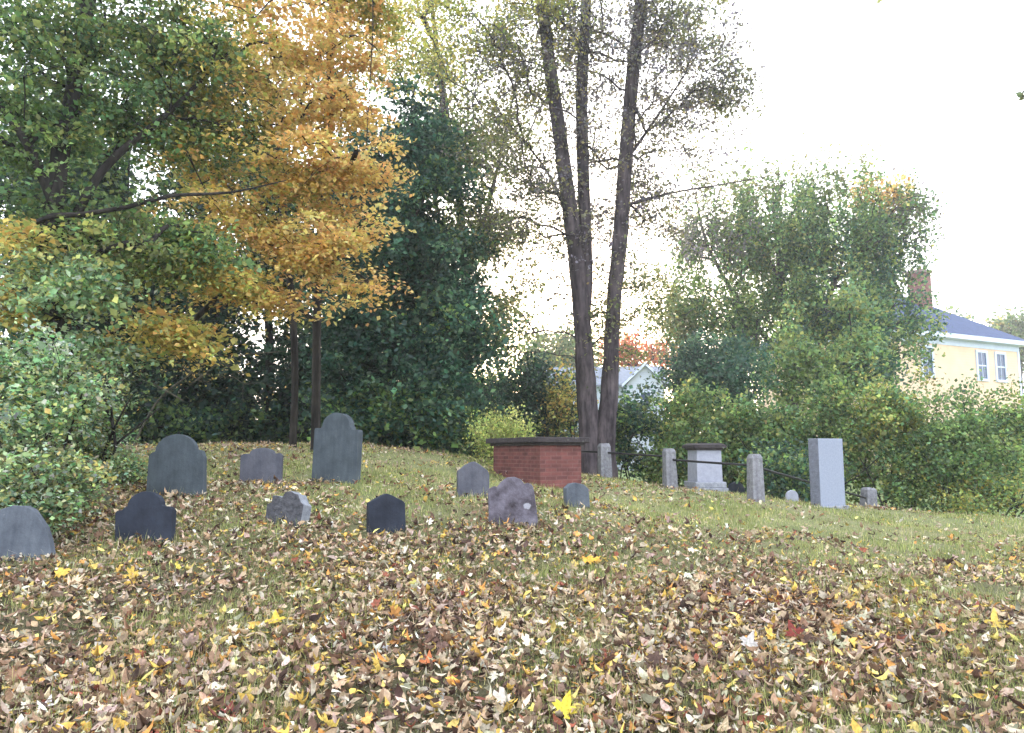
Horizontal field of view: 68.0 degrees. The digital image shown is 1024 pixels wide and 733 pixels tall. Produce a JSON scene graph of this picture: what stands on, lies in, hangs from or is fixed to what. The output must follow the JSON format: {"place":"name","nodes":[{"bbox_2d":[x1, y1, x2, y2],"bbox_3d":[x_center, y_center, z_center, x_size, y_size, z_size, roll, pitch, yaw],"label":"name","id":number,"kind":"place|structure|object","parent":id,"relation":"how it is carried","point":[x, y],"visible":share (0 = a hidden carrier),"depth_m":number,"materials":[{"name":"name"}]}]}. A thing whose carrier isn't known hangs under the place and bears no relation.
{"place":"outdoors","nodes":[
{"label":"outdoors","id":0,"kind":"place"},
{"bbox_2d":[0,440,1023,732],"bbox_3d":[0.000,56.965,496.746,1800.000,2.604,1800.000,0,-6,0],"label":"ground","id":1,"kind":"structure","parent":0,"point":[926,519],"depth_m":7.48,"materials":[{"name":"plant"}]},
{"bbox_2d":[0,505,55,560],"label":"headstone","id":2,"kind":"object","parent":1,"relation":"on","point":[25,529],"visible":0.66,"depth_m":7.15,"materials":[{"name":"grey stone"}]},
{"bbox_2d":[48,562,70,577],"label":"fallen leaf","id":3,"kind":"object","parent":1,"relation":"on","point":[61,571],"visible":1,"depth_m":6.53,"materials":[{"name":"yellow plant"}]},
{"bbox_2d":[0,435,125,542],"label":"thicket","id":4,"kind":"object","parent":1,"relation":"on","point":[51,489],"visible":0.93,"depth_m":7.91,"materials":[{"name":"green plant"}]},
{"bbox_2d":[0,316,129,519],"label":"thicket","id":5,"kind":"object","parent":1,"relation":"on","point":[39,393],"visible":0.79,"depth_m":8.76,"materials":[{"name":"green plant"}]},
{"bbox_2d":[0,46,163,409],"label":"woodland tree","id":6,"kind":"object","parent":1,"relation":"on","point":[107,149],"depth_m":27.12,"materials":[{"name":"green plant"}]},
{"bbox_2d":[0,332,171,488],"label":"thicket","id":7,"kind":"object","parent":1,"relation":"on","point":[114,438],"visible":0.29,"depth_m":10.54,"materials":[{"name":"green plant"}]},
{"bbox_2d":[0,29,178,445],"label":"woodland tree","id":8,"kind":"object","parent":1,"relation":"on","point":[29,180],"visible":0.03,"depth_m":20.24,"materials":[{"name":"green plant"}]},
{"bbox_2d":[57,421,148,489],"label":"thicket","id":9,"kind":"object","parent":1,"relation":"on","point":[128,468],"visible":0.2,"depth_m":10.33,"materials":[{"name":"green plant"}]},
{"bbox_2d":[0,37,245,446],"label":"woodland tree","id":10,"kind":"object","parent":1,"relation":"on","point":[153,433],"visible":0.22,"depth_m":21.47,"materials":[{"name":"green plant"}]},
{"bbox_2d":[115,491,176,542],"bbox_3d":[-3.811,1.618,7.897,0.637,0.631,0.090,-4,-15,6],"label":"headstone","id":11,"kind":"object","parent":1,"relation":"on","point":[143,513],"visible":0.77,"depth_m":7.86,"materials":[{"name":"grey stone"}]},
{"bbox_2d":[0,0,293,449],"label":"green maple","id":12,"kind":"object","parent":1,"relation":"on","point":[85,276],"visible":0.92,"depth_m":11.04,"materials":[{"name":"green plant"}]},
{"bbox_2d":[146,434,206,496],"bbox_3d":[-4.371,1.345,9.942,0.776,0.918,0.100,-1,-11,4],"label":"headstone","id":13,"kind":"object","parent":1,"relation":"on","point":[178,462],"visible":0.84,"depth_m":9.90,"materials":[{"name":"grey stone"}]},
{"bbox_2d":[120,336,285,447],"bbox_3d":[-5.671,0.479,13.565,3.471,2.285,1.558,-1,-6,7],"label":"bare sapling","id":14,"kind":"object","parent":1,"relation":"on","point":[170,388],"visible":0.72,"depth_m":13.53,"materials":[{"name":"brown plant"}]},
{"bbox_2d":[0,0,421,451],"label":"orange maple","id":15,"kind":"object","parent":1,"relation":"on","point":[336,170],"visible":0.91,"depth_m":12.88,"materials":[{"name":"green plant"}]},
{"bbox_2d":[117,31,308,443],"bbox_3d":[-9.521,-4.065,24.599,6.777,14.260,6.442,0,-6,0],"label":"woodland tree","id":16,"kind":"object","parent":1,"relation":"on","point":[219,403],"visible":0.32,"depth_m":23.10,"materials":[{"name":"green plant"}]},
{"bbox_2d":[217,700,235,722],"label":"fallen leaf","id":17,"kind":"object","parent":1,"relation":"on","point":[228,708],"visible":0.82,"depth_m":3.76,"materials":[{"name":"brown plant"}]},
{"bbox_2d":[195,56,323,442],"bbox_3d":[-8.492,-4.287,26.727,6.786,15.384,6.903,0,-6,0],"label":"woodland tree","id":18,"kind":"object","parent":1,"relation":"on","point":[278,337],"visible":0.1,"depth_m":25.56,"materials":[{"name":"green plant"}]},
{"bbox_2d":[239,448,283,482],"bbox_3d":[-3.598,1.483,10.909,0.594,0.628,0.080,0,-8,-2],"label":"headstone","id":19,"kind":"object","parent":1,"relation":"on","point":[264,464],"visible":0.81,"depth_m":10.88,"materials":[{"name":"grey stone"}]},
{"bbox_2d":[265,491,311,525],"bbox_3d":[-2.504,1.642,8.498,0.519,0.483,0.150,-3,-17,24],"label":"headstone","id":20,"kind":"object","parent":1,"relation":"on","point":[292,505],"visible":0.77,"depth_m":8.44,"materials":[{"name":"stone"}]},
{"bbox_2d":[236,9,401,444],"bbox_3d":[-5.920,-4.135,25.339,6.326,14.961,6.906,3,-7,-25],"label":"woodland tree","id":21,"kind":"object","parent":1,"relation":"on","point":[282,383],"visible":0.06,"depth_m":24.31,"materials":[{"name":"green plant"}]},
{"bbox_2d":[312,413,362,483],"bbox_3d":[-2.516,1.223,10.946,0.717,1.109,0.150,-2,-9,16],"label":"headstone","id":22,"kind":"object","parent":1,"relation":"on","point":[337,446],"visible":0.88,"depth_m":10.88,"materials":[{"name":"grey stone"}]},
{"bbox_2d":[97,360,623,479],"bbox_3d":[-10.934,1.998,27.628,30.618,5.103,10.744,0,-6,0],"label":"dark understory","id":23,"kind":"object","parent":1,"relation":"on","point":[389,443],"depth_m":27.22,"materials":[{"name":"green plant"}]},
{"bbox_2d":[366,494,405,534],"bbox_3d":[-1.355,1.633,8.177,0.403,0.522,0.150,2,-10,-20],"label":"headstone","id":24,"kind":"object","parent":1,"relation":"on","point":[386,512],"visible":0.7,"depth_m":8.12,"materials":[{"name":"grey stone"}]},
{"bbox_2d":[268,71,529,457],"bbox_3d":[-2.737,-2.767,19.841,6.325,10.492,7.283,0,-6,0],"label":"dark green tree","id":25,"kind":"object","parent":1,"relation":"on","point":[431,360],"visible":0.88,"depth_m":18.63,"materials":[{"name":"green plant"}]},
{"bbox_2d":[351,0,567,455],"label":"olive tree","id":26,"kind":"object","parent":1,"relation":"on","point":[400,71],"visible":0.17,"depth_m":25.72,"materials":[{"name":"green plant"}]},
{"bbox_2d":[457,462,488,496],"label":"headstone","id":27,"kind":"object","parent":1,"relation":"on","point":[472,477],"visible":0.63,"depth_m":10.14,"materials":[{"name":"grey stone"}]},
{"bbox_2d":[441,378,548,458],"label":"bush","id":28,"kind":"object","parent":1,"relation":"on","point":[494,399],"visible":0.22,"depth_m":21.20,"materials":[{"name":"green plant"}]},
{"bbox_2d":[458,401,549,466],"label":"bush","id":29,"kind":"object","parent":1,"relation":"on","point":[505,428],"visible":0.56,"depth_m":15.78,"materials":[{"name":"green plant"}]},
{"bbox_2d":[0,436,1023,732],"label":"leaf litter","id":30,"kind":"object","parent":1,"relation":"on","point":[736,602],"visible":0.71,"depth_m":5.27,"materials":[{"name":"brown plant"}]},
{"bbox_2d":[37,694,53,706],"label":"fallen leaf","id":31,"kind":"object","parent":30,"relation":"on","point":[49,701],"visible":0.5,"depth_m":3.97,"materials":[{"name":"white plant"}]},
{"bbox_2d":[264,609,285,623],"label":"fallen leaf","id":32,"kind":"object","parent":30,"relation":"on","point":[275,616],"visible":0.95,"depth_m":5.49,"materials":[{"name":"yellow plant"}]},
{"bbox_2d":[419,649,435,663],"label":"fallen leaf","id":33,"kind":"object","parent":30,"relation":"on","point":[427,659],"visible":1,"depth_m":4.67,"materials":[{"name":"orange plant"}]},
{"bbox_2d":[552,690,576,718],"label":"fallen leaf","id":34,"kind":"object","parent":30,"relation":"on","point":[564,706],"visible":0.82,"depth_m":3.85,"materials":[{"name":"yellow plant"}]},
{"bbox_2d":[785,619,803,639],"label":"fallen leaf","id":35,"kind":"object","parent":30,"relation":"on","point":[798,630],"visible":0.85,"depth_m":5.16,"materials":[{"name":"red plant"}]},
{"bbox_2d":[931,620,954,631],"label":"fallen leaf","id":36,"kind":"object","parent":30,"relation":"on","point":[943,625],"visible":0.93,"depth_m":5.31,"materials":[{"name":"orange plant"}]},
{"bbox_2d":[984,607,1013,627],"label":"fallen leaf","id":37,"kind":"object","parent":30,"relation":"on","point":[994,617],"visible":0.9,"depth_m":5.59,"materials":[{"name":"yellow plant"}]},
{"bbox_2d":[488,477,537,525],"bbox_3d":[0.011,1.595,8.691,0.573,0.655,0.100,1,-10,-5],"label":"headstone","id":38,"kind":"object","parent":1,"relation":"on","point":[513,497],"visible":0.78,"depth_m":8.65,"materials":[{"name":"stone"}]},
{"bbox_2d":[478,341,578,452],"bbox_3d":[0.675,1.429,23.998,4.371,4.358,4.224,0,-6,0],"label":"bush","id":39,"kind":"object","parent":1,"relation":"on","point":[532,375],"visible":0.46,"depth_m":23.36,"materials":[{"name":"green plant"}]},
{"bbox_2d":[486,437,589,488],"bbox_3d":[0.414,1.838,13.454,1.020,1.140,2.000,3,-7,-27],"label":"brick tomb","id":40,"kind":"object","parent":1,"relation":"on","point":[550,461],"visible":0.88,"depth_m":12.77,"materials":[{"name":"brick"}]},
{"bbox_2d":[528,344,598,436],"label":"bush","id":41,"kind":"object","parent":1,"relation":"on","point":[560,396],"visible":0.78,"depth_m":22.72,"materials":[{"name":"green plant"}]},
{"bbox_2d":[514,309,622,372],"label":"distant tree","id":42,"kind":"object","parent":1,"relation":"on","point":[560,344],"visible":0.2,"depth_m":56.95,"materials":[{"name":"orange plant"}]},
{"bbox_2d":[563,483,589,507],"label":"headstone","id":43,"kind":"object","parent":1,"relation":"on","point":[574,493],"visible":0.61,"depth_m":9.83,"materials":[{"name":"grey stone"}]},
{"bbox_2d":[383,0,773,478],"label":"three trunk tree","id":44,"kind":"object","parent":1,"relation":"on","point":[596,425],"visible":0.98,"depth_m":20.53,"materials":[{"name":"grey plant"}]},
{"bbox_2d":[578,555,600,563],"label":"fallen leaf","id":45,"kind":"object","parent":1,"relation":"on","point":[588,559],"visible":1,"depth_m":7.33,"materials":[{"name":"yellow plant"}]},
{"bbox_2d":[544,362,668,469],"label":"white house","id":46,"kind":"structure","parent":1,"relation":"on","point":[626,378],"depth_m":49.02,"materials":[{"name":"grey"}]},
{"bbox_2d":[639,391,652,409],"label":"window","id":47,"kind":"structure","parent":46,"relation":"in","point":[642,396],"depth_m":48.82,"materials":[{"name":"white glass"}]},
{"bbox_2d":[576,375,689,483],"bbox_3d":[3.575,2.020,22.347,3.564,3.463,3.277,-6,-9,44],"label":"shrub","id":48,"kind":"object","parent":1,"relation":"on","point":[634,418],"visible":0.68,"depth_m":21.73,"materials":[{"name":"green plant"}]},
{"bbox_2d":[595,328,678,373],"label":"red maple","id":49,"kind":"object","parent":1,"relation":"on","point":[653,357],"visible":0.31,"depth_m":61.82,"materials":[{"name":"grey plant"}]},
{"bbox_2d":[630,370,775,486],"bbox_3d":[5.179,2.005,21.350,4.003,3.860,3.983,0,-6,0],"label":"shrub","id":50,"kind":"object","parent":1,"relation":"on","point":[691,409],"visible":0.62,"depth_m":20.84,"materials":[{"name":"green plant"}]},
{"bbox_2d":[682,443,728,491],"bbox_3d":[4.274,2.315,16.847,0.764,1.220,0.764,1,-6,-8],"label":"pedestal monument","id":51,"kind":"object","parent":1,"relation":"on","point":[708,477],"visible":0.87,"depth_m":16.58,"materials":[{"name":"stone"}]},
{"bbox_2d":[646,328,786,437],"bbox_3d":[6.753,1.606,25.841,4.725,6.106,4.636,-6,-8,41],"label":"blue green bush","id":52,"kind":"object","parent":1,"relation":"on","point":[709,366],"visible":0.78,"depth_m":25.23,"materials":[{"name":"grey plant"}]},
{"bbox_2d":[581,443,876,507],"bbox_3d":[4.594,2.698,18.050,4.783,1.858,7.492,4,-7,-30],"label":"cemetery fence","id":53,"kind":"object","parent":1,"relation":"on","point":[755,483],"visible":0.69,"depth_m":15.75,"materials":[{"name":"stone"}]},
{"bbox_2d":[727,482,744,492],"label":"headstone","id":54,"kind":"object","parent":1,"relation":"on","point":[735,487],"visible":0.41,"depth_m":17.76,"materials":[{"name":"grey stone"}]},
{"bbox_2d":[739,630,757,649],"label":"fallen leaf","id":55,"kind":"object","parent":1,"relation":"on","point":[750,636],"visible":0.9,"depth_m":4.96,"materials":[{"name":"white plant"}]},
{"bbox_2d":[696,369,852,498],"bbox_3d":[7.090,2.100,20.860,4.287,4.224,3.740,0,-6,0],"label":"shrub","id":56,"kind":"object","parent":1,"relation":"on","point":[756,422],"visible":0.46,"depth_m":20.34,"materials":[{"name":"green plant"}]},
{"bbox_2d":[785,490,798,501],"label":"headstone","id":57,"kind":"object","parent":1,"relation":"on","point":[792,495],"visible":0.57,"depth_m":16.25,"materials":[{"name":"stone"}]},
{"bbox_2d":[639,128,959,410],"bbox_3d":[12.878,-2.682,34.060,13.951,16.844,8.296,0,-6,0],"label":"bushy maple","id":58,"kind":"object","parent":1,"relation":"on","point":[806,249],"visible":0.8,"depth_m":33.67,"materials":[{"name":"green plant"}]},
{"bbox_2d":[736,426,878,502],"bbox_3d":[6.718,2.476,18.026,3.810,2.198,3.001,5,-8,-39],"label":"shrub","id":59,"kind":"object","parent":1,"relation":"on","point":[779,486],"visible":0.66,"depth_m":17.29,"materials":[{"name":"green plant"}]},
{"bbox_2d":[736,362,901,506],"bbox_3d":[8.258,2.022,19.797,3.615,4.291,3.492,-5,-8,40],"label":"shrub","id":60,"kind":"object","parent":1,"relation":"on","point":[829,417],"visible":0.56,"depth_m":19.52,"materials":[{"name":"green plant"}]},
{"bbox_2d":[738,278,918,415],"bbox_3d":[11.215,1.042,26.956,6.223,8.415,4.822,0,-6,0],"label":"pale green tree","id":61,"kind":"object","parent":1,"relation":"on","point":[851,352],"visible":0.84,"depth_m":26.35,"materials":[{"name":"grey plant"}]},
{"bbox_2d":[808,438,848,508],"bbox_3d":[5.952,2.084,14.357,0.701,1.437,0.358,3,-7,-22],"label":"granite headstone","id":62,"kind":"object","parent":1,"relation":"on","point":[826,473],"visible":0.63,"depth_m":14.24,"materials":[{"name":"grey stone"}]},
{"bbox_2d":[760,269,1023,473],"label":"yellow house","id":63,"kind":"structure","parent":1,"relation":"on","point":[967,345],"depth_m":41.89,"materials":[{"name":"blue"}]},
{"bbox_2d":[920,345,934,377],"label":"window","id":64,"kind":"structure","parent":63,"relation":"in","point":[932,369],"depth_m":40.04,"materials":[{"name":"white glass"}]},
{"bbox_2d":[975,350,989,380],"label":"window","id":65,"kind":"structure","parent":63,"relation":"in","point":[981,356],"depth_m":42.05,"materials":[{"name":"white glass"}]},
{"bbox_2d":[994,352,1007,382],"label":"window","id":66,"kind":"structure","parent":63,"relation":"in","point":[1000,361],"depth_m":42.81,"materials":[{"name":"white glass"}]},
{"bbox_2d":[840,356,945,507],"bbox_3d":[9.700,1.963,19.440,2.954,4.462,2.579,2,-7,-19],"label":"shrub","id":67,"kind":"object","parent":1,"relation":"on","point":[885,416],"visible":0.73,"depth_m":18.92,"materials":[{"name":"green plant"}]},
{"bbox_2d":[845,421,957,511],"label":"shrub","id":68,"kind":"object","parent":1,"relation":"on","point":[905,484],"visible":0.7,"depth_m":18.05,"materials":[{"name":"green plant"}]},
{"bbox_2d":[876,0,1023,100],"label":"overhanging tree","id":69,"kind":"object","parent":1,"relation":"on","point":[1020,95],"visible":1,"depth_m":10.73,"materials":[{"name":"green plant"}]},
{"bbox_2d":[895,368,1023,516],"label":"shrub","id":70,"kind":"object","parent":1,"relation":"on","point":[959,439],"visible":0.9,"depth_m":17.40,"materials":[{"name":"green plant"}]},
{"bbox_2d":[915,461,1023,517],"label":"shrub","id":71,"kind":"object","parent":1,"relation":"on","point":[988,498],"visible":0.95,"depth_m":16.43,"materials":[{"name":"green plant"}]},
{"bbox_2d":[945,306,1023,359],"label":"distant tree","id":72,"kind":"object","parent":1,"relation":"on","point":[967,316],"visible":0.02,"depth_m":79.36,"materials":[{"name":"green plant"}]},
{"bbox_2d":[950,373,1023,517],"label":"shrub","id":73,"kind":"object","parent":1,"relation":"on","point":[1013,411],"visible":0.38,"depth_m":18.44,"materials":[{"name":"green plant"}]},
{"bbox_2d":[984,298,1023,404],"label":"distant tree","id":74,"kind":"object","parent":1,"relation":"on","point":[1015,326],"visible":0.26,"depth_m":74.70,"materials":[{"name":"green plant"}]},
{"bbox_2d":[0,0,1023,419],"label":"sky","id":75,"kind":"structure","parent":0,"point":[935,84],"materials":[{"name":"white"}]}
]}

